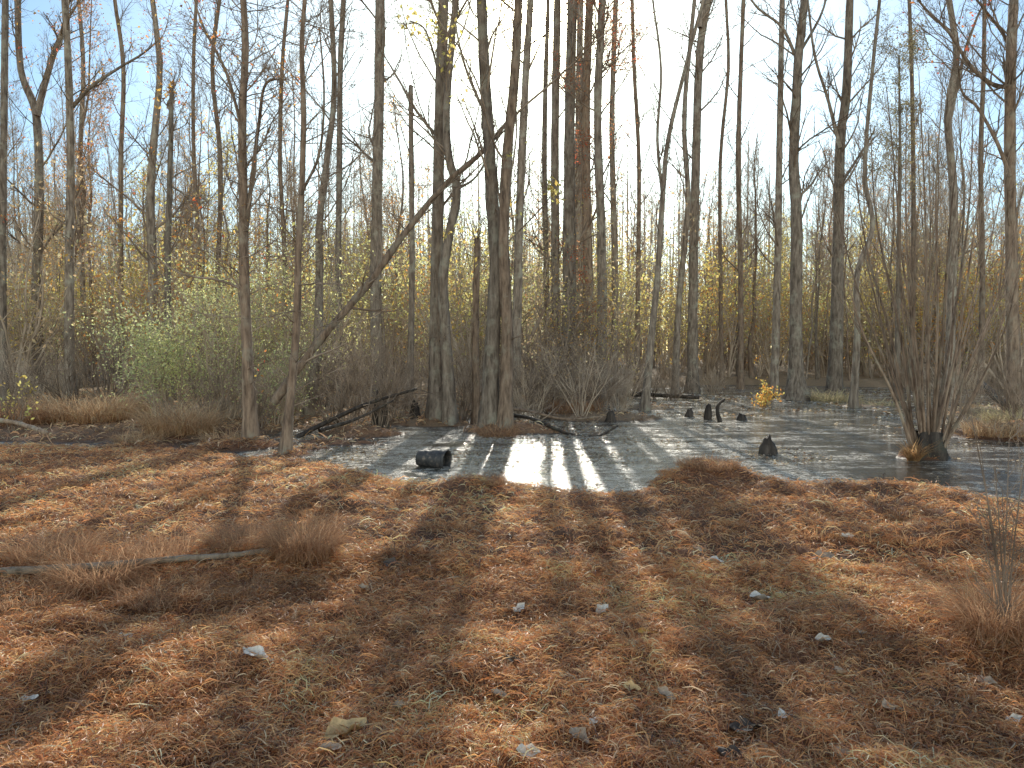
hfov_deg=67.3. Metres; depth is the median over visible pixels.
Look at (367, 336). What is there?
understorey sapling
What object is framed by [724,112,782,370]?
bare tree
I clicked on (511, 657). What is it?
fallen leaf
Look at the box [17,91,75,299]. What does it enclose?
bare tree
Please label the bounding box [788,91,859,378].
bare tree
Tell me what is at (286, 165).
bare tree
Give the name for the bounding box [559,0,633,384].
tree
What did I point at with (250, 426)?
tree
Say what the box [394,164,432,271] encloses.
bare tree
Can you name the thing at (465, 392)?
bare shrub
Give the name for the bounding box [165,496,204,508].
grass tuft
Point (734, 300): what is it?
understorey sapling
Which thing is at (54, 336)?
understorey sapling
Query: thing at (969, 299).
understorey sapling
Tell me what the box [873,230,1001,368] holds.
understorey sapling
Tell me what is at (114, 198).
bare tree
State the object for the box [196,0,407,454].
tree
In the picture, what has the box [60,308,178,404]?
bare shrub
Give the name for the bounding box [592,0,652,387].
tree
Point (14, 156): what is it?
bare tree
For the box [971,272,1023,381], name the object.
understorey sapling
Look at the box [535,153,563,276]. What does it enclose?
bare tree
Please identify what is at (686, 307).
understorey sapling
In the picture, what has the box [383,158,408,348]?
bare tree
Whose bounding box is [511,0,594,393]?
tree
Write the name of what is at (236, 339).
evergreen bush
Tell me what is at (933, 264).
bare tree
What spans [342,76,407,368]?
bare tree
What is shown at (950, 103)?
tree
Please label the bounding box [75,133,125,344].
bare tree
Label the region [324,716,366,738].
fallen leaf
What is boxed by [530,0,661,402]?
tree
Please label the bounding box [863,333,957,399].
bare shrub
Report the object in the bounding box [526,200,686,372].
understorey sapling
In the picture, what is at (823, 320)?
understorey sapling
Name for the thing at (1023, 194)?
bare tree
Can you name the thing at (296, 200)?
bare tree
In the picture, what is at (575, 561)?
grass tuft
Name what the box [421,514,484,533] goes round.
grass tuft
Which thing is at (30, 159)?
bare tree
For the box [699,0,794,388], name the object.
tree
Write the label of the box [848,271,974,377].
understorey sapling
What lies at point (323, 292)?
understorey sapling
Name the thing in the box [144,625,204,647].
grass tuft
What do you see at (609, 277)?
understorey sapling
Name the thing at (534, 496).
grass tuft
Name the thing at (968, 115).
bare tree
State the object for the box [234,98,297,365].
bare tree
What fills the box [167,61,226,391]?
bare tree
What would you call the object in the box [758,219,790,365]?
bare tree
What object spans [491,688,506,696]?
fallen leaf
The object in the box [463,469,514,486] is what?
dry grass clump
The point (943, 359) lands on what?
understorey sapling
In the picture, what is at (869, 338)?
bare tree
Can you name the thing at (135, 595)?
dry grass clump
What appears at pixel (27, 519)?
grass tuft
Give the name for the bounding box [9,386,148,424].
dry grass clump
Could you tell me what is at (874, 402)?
dry grass clump
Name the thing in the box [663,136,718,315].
bare tree
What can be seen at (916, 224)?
bare tree
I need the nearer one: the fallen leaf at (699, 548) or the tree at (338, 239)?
the fallen leaf at (699, 548)
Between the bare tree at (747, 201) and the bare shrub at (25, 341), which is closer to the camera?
the bare shrub at (25, 341)
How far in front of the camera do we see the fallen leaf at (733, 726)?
3.09 m
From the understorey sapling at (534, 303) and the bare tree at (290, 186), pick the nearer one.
the bare tree at (290, 186)
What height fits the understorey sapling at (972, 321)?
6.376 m
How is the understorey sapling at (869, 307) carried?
on the ground
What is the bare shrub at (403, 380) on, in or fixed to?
on the ground
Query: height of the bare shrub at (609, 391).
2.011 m
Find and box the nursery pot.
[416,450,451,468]
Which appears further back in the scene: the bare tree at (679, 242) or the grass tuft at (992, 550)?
the bare tree at (679, 242)
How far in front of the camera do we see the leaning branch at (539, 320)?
21.91 m
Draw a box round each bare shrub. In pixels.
[0,328,71,408]
[0,337,58,412]
[5,314,127,406]
[7,287,60,392]
[14,346,73,401]
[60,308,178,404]
[156,340,262,425]
[164,345,240,405]
[185,303,290,377]
[209,343,287,427]
[283,322,396,426]
[283,327,385,424]
[289,342,358,406]
[313,314,404,416]
[315,322,426,428]
[352,338,425,419]
[385,355,425,405]
[395,315,471,389]
[397,347,427,412]
[428,328,528,421]
[452,302,539,388]
[453,356,482,409]
[456,315,588,421]
[457,337,539,394]
[480,321,600,418]
[499,348,579,422]
[532,317,628,416]
[539,358,604,407]
[560,334,647,411]
[570,369,623,404]
[575,347,642,406]
[588,339,656,412]
[619,339,671,398]
[638,357,693,400]
[681,356,733,393]
[698,330,744,377]
[699,320,752,374]
[723,333,763,369]
[803,320,852,368]
[822,327,867,372]
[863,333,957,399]
[914,329,1005,422]
[917,308,1004,380]
[922,315,992,373]
[925,355,984,397]
[965,324,1023,381]
[972,341,1023,421]
[973,354,1023,409]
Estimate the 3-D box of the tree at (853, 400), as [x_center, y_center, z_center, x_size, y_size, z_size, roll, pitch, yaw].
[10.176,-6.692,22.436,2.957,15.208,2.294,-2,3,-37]
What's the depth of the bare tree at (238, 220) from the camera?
40.94 m
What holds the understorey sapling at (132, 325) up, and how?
on the ground
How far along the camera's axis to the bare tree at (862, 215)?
44.01 m
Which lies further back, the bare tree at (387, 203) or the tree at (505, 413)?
the bare tree at (387, 203)
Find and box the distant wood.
[7,110,1023,363]
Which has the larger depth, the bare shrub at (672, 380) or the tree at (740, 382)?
the tree at (740, 382)
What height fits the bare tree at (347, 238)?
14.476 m
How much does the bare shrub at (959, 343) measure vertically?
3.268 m
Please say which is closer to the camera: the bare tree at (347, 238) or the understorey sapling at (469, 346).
the understorey sapling at (469, 346)
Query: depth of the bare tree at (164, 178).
35.75 m
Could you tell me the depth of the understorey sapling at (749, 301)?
47.97 m
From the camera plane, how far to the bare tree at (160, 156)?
44.25 m
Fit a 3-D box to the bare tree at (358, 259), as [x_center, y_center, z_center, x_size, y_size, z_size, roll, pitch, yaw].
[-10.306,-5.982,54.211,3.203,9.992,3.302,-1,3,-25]
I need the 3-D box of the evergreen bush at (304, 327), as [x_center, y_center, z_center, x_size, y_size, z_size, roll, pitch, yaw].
[-5.442,-2.067,19.215,5.723,5.805,6.386,0,2,0]
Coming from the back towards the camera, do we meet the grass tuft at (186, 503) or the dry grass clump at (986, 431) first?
the dry grass clump at (986, 431)
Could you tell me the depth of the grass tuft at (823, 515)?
7.08 m
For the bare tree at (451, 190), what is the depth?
49.90 m
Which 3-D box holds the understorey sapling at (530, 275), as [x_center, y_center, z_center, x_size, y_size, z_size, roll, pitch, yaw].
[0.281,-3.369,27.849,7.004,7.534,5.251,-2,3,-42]
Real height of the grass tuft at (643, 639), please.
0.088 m
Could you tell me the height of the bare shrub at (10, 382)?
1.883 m
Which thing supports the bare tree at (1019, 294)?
on the ground
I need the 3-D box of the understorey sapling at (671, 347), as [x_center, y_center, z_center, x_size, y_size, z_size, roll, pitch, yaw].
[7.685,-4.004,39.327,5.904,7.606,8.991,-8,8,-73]
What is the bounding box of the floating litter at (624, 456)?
[65,387,1023,491]
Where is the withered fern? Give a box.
[882,437,946,461]
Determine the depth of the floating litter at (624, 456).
13.78 m
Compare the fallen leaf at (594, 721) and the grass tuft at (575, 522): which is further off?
the grass tuft at (575, 522)
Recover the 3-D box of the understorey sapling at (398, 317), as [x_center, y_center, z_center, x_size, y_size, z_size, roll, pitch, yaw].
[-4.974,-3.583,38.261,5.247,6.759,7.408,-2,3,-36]
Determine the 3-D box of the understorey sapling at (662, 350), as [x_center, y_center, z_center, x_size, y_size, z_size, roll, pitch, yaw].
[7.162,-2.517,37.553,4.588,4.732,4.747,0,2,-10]
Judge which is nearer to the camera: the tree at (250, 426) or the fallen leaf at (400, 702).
the fallen leaf at (400, 702)
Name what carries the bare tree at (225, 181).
on the ground
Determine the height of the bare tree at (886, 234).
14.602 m
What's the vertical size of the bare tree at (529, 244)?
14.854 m
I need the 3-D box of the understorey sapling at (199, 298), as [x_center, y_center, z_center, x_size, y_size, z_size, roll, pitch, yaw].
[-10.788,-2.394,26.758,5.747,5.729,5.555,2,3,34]
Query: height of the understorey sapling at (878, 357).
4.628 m
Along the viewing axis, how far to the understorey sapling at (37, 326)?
24.89 m
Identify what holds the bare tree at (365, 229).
on the ground
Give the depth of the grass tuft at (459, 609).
4.64 m
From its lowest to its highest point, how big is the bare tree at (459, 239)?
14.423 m
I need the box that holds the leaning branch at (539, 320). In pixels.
[521,282,586,363]
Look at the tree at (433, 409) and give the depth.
17.02 m
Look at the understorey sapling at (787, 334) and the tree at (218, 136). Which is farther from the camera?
the understorey sapling at (787, 334)
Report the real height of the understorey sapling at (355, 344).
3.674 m
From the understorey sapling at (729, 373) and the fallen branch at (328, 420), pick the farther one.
the understorey sapling at (729, 373)
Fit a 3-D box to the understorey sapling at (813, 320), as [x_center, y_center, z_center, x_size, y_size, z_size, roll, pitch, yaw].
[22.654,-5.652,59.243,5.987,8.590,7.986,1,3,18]
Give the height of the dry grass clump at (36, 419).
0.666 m
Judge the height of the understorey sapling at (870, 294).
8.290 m
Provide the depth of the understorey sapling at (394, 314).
30.32 m
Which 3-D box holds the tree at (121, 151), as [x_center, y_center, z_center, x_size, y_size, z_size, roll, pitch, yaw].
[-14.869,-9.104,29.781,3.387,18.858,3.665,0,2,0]
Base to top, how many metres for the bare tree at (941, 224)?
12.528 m
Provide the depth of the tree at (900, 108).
26.39 m
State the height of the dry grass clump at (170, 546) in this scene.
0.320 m
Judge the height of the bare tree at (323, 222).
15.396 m
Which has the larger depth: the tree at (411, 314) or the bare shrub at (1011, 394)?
the tree at (411, 314)
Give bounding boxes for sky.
[0,0,1023,352]
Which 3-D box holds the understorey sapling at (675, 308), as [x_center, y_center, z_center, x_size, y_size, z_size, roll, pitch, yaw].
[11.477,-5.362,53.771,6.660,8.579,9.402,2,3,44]
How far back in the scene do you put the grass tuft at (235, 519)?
6.88 m
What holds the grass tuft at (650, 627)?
on the ground
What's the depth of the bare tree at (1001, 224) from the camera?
67.78 m
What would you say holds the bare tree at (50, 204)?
on the ground
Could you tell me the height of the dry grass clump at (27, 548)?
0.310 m
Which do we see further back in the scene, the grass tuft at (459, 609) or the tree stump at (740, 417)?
the tree stump at (740, 417)
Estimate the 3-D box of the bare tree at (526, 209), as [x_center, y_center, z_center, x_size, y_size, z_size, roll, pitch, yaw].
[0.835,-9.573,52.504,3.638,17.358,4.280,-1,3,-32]
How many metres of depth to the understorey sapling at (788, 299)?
48.57 m
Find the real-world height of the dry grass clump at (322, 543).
0.396 m
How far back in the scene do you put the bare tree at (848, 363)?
36.80 m
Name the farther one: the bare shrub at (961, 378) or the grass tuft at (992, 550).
the bare shrub at (961, 378)
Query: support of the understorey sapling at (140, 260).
on the ground
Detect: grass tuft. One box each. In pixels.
[0,506,57,524]
[0,514,46,531]
[0,605,90,646]
[49,477,93,487]
[71,491,122,506]
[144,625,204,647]
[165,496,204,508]
[175,488,230,501]
[176,487,217,499]
[176,608,270,636]
[180,499,226,511]
[196,484,242,493]
[204,511,260,525]
[222,501,260,511]
[263,516,291,528]
[284,507,349,528]
[288,500,334,514]
[341,472,376,482]
[386,484,432,498]
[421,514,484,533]
[423,595,496,624]
[510,498,564,511]
[516,490,553,504]
[539,512,605,530]
[539,551,615,584]
[578,529,628,547]
[608,609,696,649]
[608,618,683,662]
[655,468,675,474]
[662,470,694,479]
[664,516,697,529]
[679,482,727,492]
[718,518,749,526]
[781,519,841,540]
[781,601,877,639]
[797,510,830,519]
[827,525,914,545]
[830,513,893,527]
[877,505,935,520]
[878,519,961,549]
[889,553,927,564]
[903,484,949,497]
[933,572,1022,600]
[944,629,1023,675]
[957,538,1023,558]
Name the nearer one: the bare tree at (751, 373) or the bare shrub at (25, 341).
the bare shrub at (25, 341)
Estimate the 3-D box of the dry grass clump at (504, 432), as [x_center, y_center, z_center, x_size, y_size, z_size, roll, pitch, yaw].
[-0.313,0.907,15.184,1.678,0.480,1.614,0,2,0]
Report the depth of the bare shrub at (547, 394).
18.77 m
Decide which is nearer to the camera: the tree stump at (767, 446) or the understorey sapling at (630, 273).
the tree stump at (767, 446)
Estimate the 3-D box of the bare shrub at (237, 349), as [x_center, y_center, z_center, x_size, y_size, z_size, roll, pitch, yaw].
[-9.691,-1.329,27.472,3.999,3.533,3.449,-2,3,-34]
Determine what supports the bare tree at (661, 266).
on the ground
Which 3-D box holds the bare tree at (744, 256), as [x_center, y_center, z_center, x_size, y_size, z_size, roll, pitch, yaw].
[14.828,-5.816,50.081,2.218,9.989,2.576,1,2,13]
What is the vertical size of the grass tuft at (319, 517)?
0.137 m
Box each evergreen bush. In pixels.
[53,280,237,418]
[108,224,330,420]
[173,202,405,411]
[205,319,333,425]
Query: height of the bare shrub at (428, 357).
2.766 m
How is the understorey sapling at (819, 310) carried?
on the ground
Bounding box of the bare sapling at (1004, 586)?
[943,348,1023,630]
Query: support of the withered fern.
on the water
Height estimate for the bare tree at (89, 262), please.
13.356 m
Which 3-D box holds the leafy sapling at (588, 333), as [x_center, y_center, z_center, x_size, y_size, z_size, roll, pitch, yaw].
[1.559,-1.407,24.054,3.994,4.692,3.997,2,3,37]
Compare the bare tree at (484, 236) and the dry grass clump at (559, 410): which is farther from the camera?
the bare tree at (484, 236)
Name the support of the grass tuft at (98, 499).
on the ground
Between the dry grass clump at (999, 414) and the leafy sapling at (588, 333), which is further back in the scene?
the leafy sapling at (588, 333)
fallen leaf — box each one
[20,694,38,702]
[242,645,273,661]
[319,742,341,750]
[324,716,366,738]
[358,583,369,589]
[383,557,403,568]
[393,700,404,707]
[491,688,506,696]
[505,655,519,663]
[513,603,524,612]
[516,743,540,755]
[569,727,589,744]
[589,717,600,723]
[596,604,607,613]
[623,679,640,689]
[638,627,657,634]
[658,686,675,699]
[669,738,681,746]
[691,545,703,550]
[707,556,723,562]
[716,745,747,759]
[729,715,761,731]
[750,590,769,599]
[778,708,794,719]
[813,550,834,559]
[814,633,830,640]
[832,666,847,674]
[833,746,850,755]
[841,533,853,537]
[881,698,897,709]
[975,675,997,684]
[1005,713,1022,722]
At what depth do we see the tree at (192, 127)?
31.52 m
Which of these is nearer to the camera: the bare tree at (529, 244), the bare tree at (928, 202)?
the bare tree at (928, 202)
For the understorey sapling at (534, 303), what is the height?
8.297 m
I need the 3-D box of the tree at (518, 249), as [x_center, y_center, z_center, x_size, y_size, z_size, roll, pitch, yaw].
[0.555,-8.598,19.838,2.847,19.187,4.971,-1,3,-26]
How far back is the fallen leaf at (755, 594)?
4.82 m
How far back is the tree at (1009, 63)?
16.74 m
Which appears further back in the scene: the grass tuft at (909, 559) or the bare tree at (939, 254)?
the bare tree at (939, 254)
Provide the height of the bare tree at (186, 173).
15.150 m
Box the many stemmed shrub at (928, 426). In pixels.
[823,0,1023,460]
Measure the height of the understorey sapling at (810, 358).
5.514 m
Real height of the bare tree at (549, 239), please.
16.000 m
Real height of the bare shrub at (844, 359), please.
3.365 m
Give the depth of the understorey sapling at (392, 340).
31.69 m
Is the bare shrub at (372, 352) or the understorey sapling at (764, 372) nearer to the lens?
the bare shrub at (372, 352)
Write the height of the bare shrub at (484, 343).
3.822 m
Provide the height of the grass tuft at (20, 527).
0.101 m
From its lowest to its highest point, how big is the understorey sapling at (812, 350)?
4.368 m
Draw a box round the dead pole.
[715,398,724,422]
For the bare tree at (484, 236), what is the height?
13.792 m
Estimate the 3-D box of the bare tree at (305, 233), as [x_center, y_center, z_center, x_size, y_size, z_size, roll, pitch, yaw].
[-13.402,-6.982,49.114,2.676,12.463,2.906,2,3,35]
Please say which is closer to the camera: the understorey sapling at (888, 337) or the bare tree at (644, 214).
the understorey sapling at (888, 337)
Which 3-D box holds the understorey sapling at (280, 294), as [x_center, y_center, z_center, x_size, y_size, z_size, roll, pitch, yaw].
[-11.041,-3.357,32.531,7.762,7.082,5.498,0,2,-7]
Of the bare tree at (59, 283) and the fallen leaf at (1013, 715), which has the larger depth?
the bare tree at (59, 283)
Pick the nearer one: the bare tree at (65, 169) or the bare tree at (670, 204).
the bare tree at (65, 169)
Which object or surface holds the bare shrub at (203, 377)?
on the ground
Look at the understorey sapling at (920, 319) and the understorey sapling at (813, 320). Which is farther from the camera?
the understorey sapling at (813, 320)
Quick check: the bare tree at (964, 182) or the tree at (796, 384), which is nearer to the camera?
the tree at (796, 384)
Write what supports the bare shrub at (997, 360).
on the ground
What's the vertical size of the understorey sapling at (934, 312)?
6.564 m
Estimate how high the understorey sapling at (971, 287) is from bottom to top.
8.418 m
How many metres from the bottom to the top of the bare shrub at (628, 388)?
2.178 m
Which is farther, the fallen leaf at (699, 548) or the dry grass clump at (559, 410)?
the dry grass clump at (559, 410)
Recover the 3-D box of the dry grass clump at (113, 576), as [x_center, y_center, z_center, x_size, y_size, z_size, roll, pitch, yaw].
[-2.720,1.178,5.037,1.307,0.355,1.226,0,2,0]
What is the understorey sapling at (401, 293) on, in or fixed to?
on the ground
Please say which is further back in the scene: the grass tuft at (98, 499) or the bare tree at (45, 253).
the bare tree at (45, 253)
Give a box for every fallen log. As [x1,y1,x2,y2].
[0,418,48,434]
[0,546,277,575]
[529,385,699,399]
[977,383,1004,411]
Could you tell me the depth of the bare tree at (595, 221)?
51.52 m
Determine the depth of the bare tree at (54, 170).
44.25 m
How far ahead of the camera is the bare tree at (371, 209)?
41.41 m
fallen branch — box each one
[295,361,466,437]
[318,360,431,434]
[513,395,617,431]
[514,379,626,439]
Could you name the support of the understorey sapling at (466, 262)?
on the ground
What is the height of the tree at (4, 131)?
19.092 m
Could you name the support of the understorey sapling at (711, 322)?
on the ground
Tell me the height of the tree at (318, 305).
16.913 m
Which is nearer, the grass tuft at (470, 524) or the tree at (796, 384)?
the grass tuft at (470, 524)
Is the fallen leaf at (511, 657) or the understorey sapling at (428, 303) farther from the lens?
the understorey sapling at (428, 303)
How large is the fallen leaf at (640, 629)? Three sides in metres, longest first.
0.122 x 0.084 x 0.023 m
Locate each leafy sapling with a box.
[0,371,38,432]
[461,221,644,397]
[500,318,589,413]
[522,268,630,400]
[530,267,665,402]
[750,377,784,407]
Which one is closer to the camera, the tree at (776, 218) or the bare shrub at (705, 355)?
the tree at (776, 218)
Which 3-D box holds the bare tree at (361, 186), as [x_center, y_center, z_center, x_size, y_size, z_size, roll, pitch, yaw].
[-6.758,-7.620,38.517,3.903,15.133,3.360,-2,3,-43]
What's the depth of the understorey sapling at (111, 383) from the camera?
29.38 m
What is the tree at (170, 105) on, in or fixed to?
on the ground
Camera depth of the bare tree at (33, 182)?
45.76 m
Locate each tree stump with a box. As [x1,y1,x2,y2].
[371,390,388,426]
[408,399,420,418]
[604,409,615,422]
[684,408,692,416]
[704,403,711,419]
[736,413,746,420]
[758,434,777,454]
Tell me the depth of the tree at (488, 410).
15.57 m
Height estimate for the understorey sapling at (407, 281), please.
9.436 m
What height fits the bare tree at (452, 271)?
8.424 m
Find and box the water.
[0,385,1023,503]
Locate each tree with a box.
[0,0,51,400]
[0,0,99,395]
[0,60,46,308]
[0,74,33,362]
[7,116,32,289]
[7,122,46,381]
[7,126,53,378]
[7,172,33,296]
[8,0,113,386]
[8,235,32,303]
[10,133,64,321]
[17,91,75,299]
[17,200,63,328]
[22,148,65,353]
[24,0,188,397]
[24,134,77,357]
[26,94,97,380]
[30,187,61,368]
[36,31,93,304]
[39,0,142,360]
[43,212,79,382]
[44,188,115,378]
[47,75,130,386]
[61,0,165,387]
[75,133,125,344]
[76,173,100,305]
[77,0,227,396]
[77,65,144,350]
[87,220,112,352]
[90,161,127,297]
[94,134,135,302]
[95,186,117,343]
[100,131,142,373]
[109,0,355,439]
[110,21,254,400]
[112,151,192,359]
[124,99,192,276]
[128,103,186,297]
[131,182,161,290]
[143,107,193,341]
[147,0,237,373]
[155,163,208,362]
[156,101,212,367]
[157,80,225,307]
[161,111,212,275]
[164,151,211,337]
[167,0,276,384]
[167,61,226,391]
[178,117,272,345]
[183,57,235,312]
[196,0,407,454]
[203,118,238,361]
[208,103,281,316]
[212,197,249,310]
[223,138,266,366]
[232,0,335,379]
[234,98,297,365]
[240,0,390,418]
[255,50,309,309]
[257,16,323,353]
[257,189,278,283]
[264,110,317,377]
[268,161,314,358]
[270,79,505,404]
[281,186,325,310]
[299,0,372,399]
[301,242,329,354]
[303,105,362,349]
[303,140,342,308]
[304,201,314,299]
[314,0,405,397]
[323,99,396,382]
[324,149,352,291]
[325,211,344,348]
[326,200,355,275]
[333,162,356,296]
[334,210,352,339]
[335,84,395,325]
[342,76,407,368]
[344,231,369,333]
[346,176,385,360]
[347,125,399,375]
[349,200,382,283]
[350,0,502,420]
[354,134,403,284]
[356,49,456,410]
[359,0,547,425]
[363,64,432,376]
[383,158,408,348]
[384,181,424,343]
[390,171,408,273]
[392,176,418,361]
[393,143,430,362]
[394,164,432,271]
[415,215,428,266]
[416,202,431,292]
[417,201,517,424]
[420,130,473,285]
[427,0,539,427]
[428,0,645,428]
[443,218,470,359]
[445,188,468,290]
[450,156,475,291]
[470,0,578,413]
[471,187,499,276]
[473,0,562,304]
[510,128,542,301]
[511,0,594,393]
[512,0,563,387]
[523,206,534,335]
[527,144,562,271]
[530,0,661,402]
[533,0,622,398]
[533,0,632,400]
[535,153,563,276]
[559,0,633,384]
[591,176,610,271]
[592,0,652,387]
[593,216,628,311]
[602,0,668,391]
[619,211,652,360]
[624,0,740,410]
[630,194,658,360]
[634,164,669,359]
[641,191,667,341]
[642,156,680,367]
[642,188,672,367]
[644,199,676,363]
[646,0,735,393]
[654,0,743,392]
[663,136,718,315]
[668,198,688,333]
[675,190,701,358]
[686,152,734,362]
[687,206,725,372]
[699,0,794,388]
[699,190,717,344]
[702,177,742,362]
[703,194,730,359]
[705,0,761,386]
[705,194,747,366]
[713,103,785,378]
[713,124,764,375]
[714,156,751,276]
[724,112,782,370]
[728,0,858,400]
[728,162,766,324]
[730,0,826,395]
[730,224,753,335]
[733,187,772,366]
[737,176,767,305]
[737,223,765,362]
[753,171,781,363]
[758,180,787,359]
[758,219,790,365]
[761,210,807,356]
[766,246,806,365]
[768,179,789,277]
[782,180,808,290]
[787,145,846,377]
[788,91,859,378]
[796,0,903,395]
[801,164,844,378]
[803,137,833,364]
[804,213,830,324]
[807,144,861,359]
[814,158,867,290]
[821,0,915,408]
[823,134,875,380]
[844,238,860,323]
[845,152,895,374]
[845,209,895,377]
[846,151,894,350]
[847,122,887,372]
[849,171,880,374]
[851,7,947,398]
[853,43,924,377]
[862,98,919,355]
[864,197,902,359]
[874,181,895,360]
[878,0,943,389]
[881,102,934,283]
[883,116,956,356]
[885,0,1023,416]
[889,133,931,367]
[891,0,999,404]
[896,160,941,310]
[902,125,947,378]
[903,127,974,333]
[904,106,976,379]
[904,126,966,379]
[906,152,948,330]
[916,24,1001,338]
[918,180,968,377]
[923,49,1020,357]
[923,163,969,301]
[926,180,967,364]
[936,0,1023,393]
[957,140,1003,372]
[958,204,976,271]
[968,36,1023,314]
[975,139,1003,364]
[990,191,1004,300]
[993,144,1023,298]
[993,207,1004,276]
[1001,246,1023,328]
[1002,195,1023,290]
[1016,137,1023,297]
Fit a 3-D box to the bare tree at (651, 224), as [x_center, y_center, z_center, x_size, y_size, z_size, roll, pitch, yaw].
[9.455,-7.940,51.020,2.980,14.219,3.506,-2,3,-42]
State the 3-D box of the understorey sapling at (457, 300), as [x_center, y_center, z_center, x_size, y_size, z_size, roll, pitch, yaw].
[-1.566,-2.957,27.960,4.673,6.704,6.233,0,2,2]
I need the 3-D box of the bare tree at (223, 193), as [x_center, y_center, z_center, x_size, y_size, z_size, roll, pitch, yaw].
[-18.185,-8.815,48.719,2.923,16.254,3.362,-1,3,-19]
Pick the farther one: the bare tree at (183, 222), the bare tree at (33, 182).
the bare tree at (33, 182)
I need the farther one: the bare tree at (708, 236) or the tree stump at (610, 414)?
the bare tree at (708, 236)
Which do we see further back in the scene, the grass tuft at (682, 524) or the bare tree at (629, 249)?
the bare tree at (629, 249)
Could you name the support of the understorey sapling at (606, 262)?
on the ground
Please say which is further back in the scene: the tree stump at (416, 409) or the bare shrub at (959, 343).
the bare shrub at (959, 343)
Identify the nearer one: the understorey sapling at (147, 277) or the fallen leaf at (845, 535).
the fallen leaf at (845, 535)
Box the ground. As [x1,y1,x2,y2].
[0,354,1023,767]
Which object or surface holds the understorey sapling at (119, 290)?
on the ground
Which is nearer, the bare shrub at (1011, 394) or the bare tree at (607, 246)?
the bare shrub at (1011, 394)
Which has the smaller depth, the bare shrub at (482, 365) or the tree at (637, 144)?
the bare shrub at (482, 365)
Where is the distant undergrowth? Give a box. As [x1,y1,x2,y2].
[13,157,1019,363]
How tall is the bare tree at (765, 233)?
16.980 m
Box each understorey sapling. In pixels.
[0,139,140,397]
[7,128,267,393]
[7,201,138,395]
[7,216,131,386]
[7,230,61,353]
[7,261,105,373]
[8,252,95,376]
[8,277,76,379]
[9,294,109,372]
[13,210,186,380]
[28,267,116,386]
[43,256,144,381]
[47,192,299,395]
[47,206,176,355]
[47,258,144,388]
[77,188,226,383]
[82,257,222,386]
[87,251,143,365]
[96,281,177,369]
[99,238,312,393]
[100,228,236,366]
[134,260,225,349]
[139,228,277,372]
[201,186,430,387]
[208,217,315,345]
[209,277,307,360]
[221,222,328,349]
[229,243,361,376]
[259,301,280,381]
[269,228,366,372]
[273,199,415,380]
[308,293,388,392]
[312,219,389,367]
[326,211,429,388]
[334,192,460,368]
[348,310,401,382]
[351,205,480,382]
[351,211,483,380]
[355,250,429,374]
[356,296,418,380]
[367,181,536,389]
[384,212,488,375]
[384,264,429,370]
[389,163,550,384]
[389,185,549,371]
[398,215,532,392]
[405,231,536,322]
[415,203,549,377]
[415,245,513,389]
[426,197,596,390]
[454,269,541,369]
[480,218,561,368]
[482,267,550,378]
[509,206,668,377]
[510,160,717,381]
[512,229,673,338]
[521,213,651,343]
[523,271,550,367]
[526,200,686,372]
[532,212,669,376]
[560,248,678,379]
[595,229,753,378]
[595,265,649,358]
[607,255,675,370]
[607,263,671,359]
[622,234,769,364]
[622,289,711,378]
[641,249,727,366]
[641,279,716,371]
[660,324,686,366]
[661,228,785,377]
[674,243,770,368]
[682,235,805,370]
[684,240,789,376]
[684,288,760,366]
[685,214,789,373]
[698,235,830,376]
[698,237,789,364]
[716,286,805,376]
[745,281,788,374]
[746,266,829,370]
[756,247,830,368]
[770,210,884,376]
[780,263,847,364]
[781,250,887,372]
[781,282,853,371]
[786,280,850,351]
[786,313,822,369]
[803,306,844,370]
[804,226,941,376]
[808,244,919,370]
[812,232,943,365]
[824,198,948,377]
[847,246,944,370]
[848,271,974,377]
[850,312,903,376]
[865,203,1023,388]
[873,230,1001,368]
[881,216,1023,385]
[881,284,985,379]
[893,245,1023,316]
[902,201,1023,372]
[902,227,1021,370]
[902,283,1004,362]
[907,266,978,369]
[916,249,1023,384]
[916,287,943,372]
[919,216,1023,371]
[935,207,1022,373]
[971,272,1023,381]
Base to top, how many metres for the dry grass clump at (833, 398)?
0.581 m
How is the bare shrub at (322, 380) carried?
on the ground
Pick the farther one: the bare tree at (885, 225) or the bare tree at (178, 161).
the bare tree at (885, 225)
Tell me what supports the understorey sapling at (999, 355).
on the ground
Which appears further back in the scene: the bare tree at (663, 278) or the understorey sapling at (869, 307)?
the bare tree at (663, 278)
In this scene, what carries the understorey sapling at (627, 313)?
on the ground
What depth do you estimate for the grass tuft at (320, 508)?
7.22 m
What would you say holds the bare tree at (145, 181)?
on the ground
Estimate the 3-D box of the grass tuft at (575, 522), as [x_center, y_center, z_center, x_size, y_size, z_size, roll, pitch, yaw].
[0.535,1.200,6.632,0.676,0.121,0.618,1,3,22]
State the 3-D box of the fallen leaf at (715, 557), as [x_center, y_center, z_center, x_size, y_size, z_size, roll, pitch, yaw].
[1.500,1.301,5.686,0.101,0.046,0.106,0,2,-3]
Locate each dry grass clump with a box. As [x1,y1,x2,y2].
[0,395,91,426]
[0,510,133,570]
[0,569,103,616]
[2,527,196,604]
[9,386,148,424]
[81,388,174,415]
[83,516,227,576]
[101,559,232,615]
[105,427,176,445]
[106,393,242,436]
[166,564,291,613]
[183,506,300,554]
[188,424,240,442]
[219,499,381,581]
[463,418,530,438]
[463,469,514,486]
[544,393,618,414]
[673,451,746,470]
[804,387,865,401]
[847,398,906,406]
[879,547,1023,661]
[946,411,1023,437]
[948,400,1023,423]

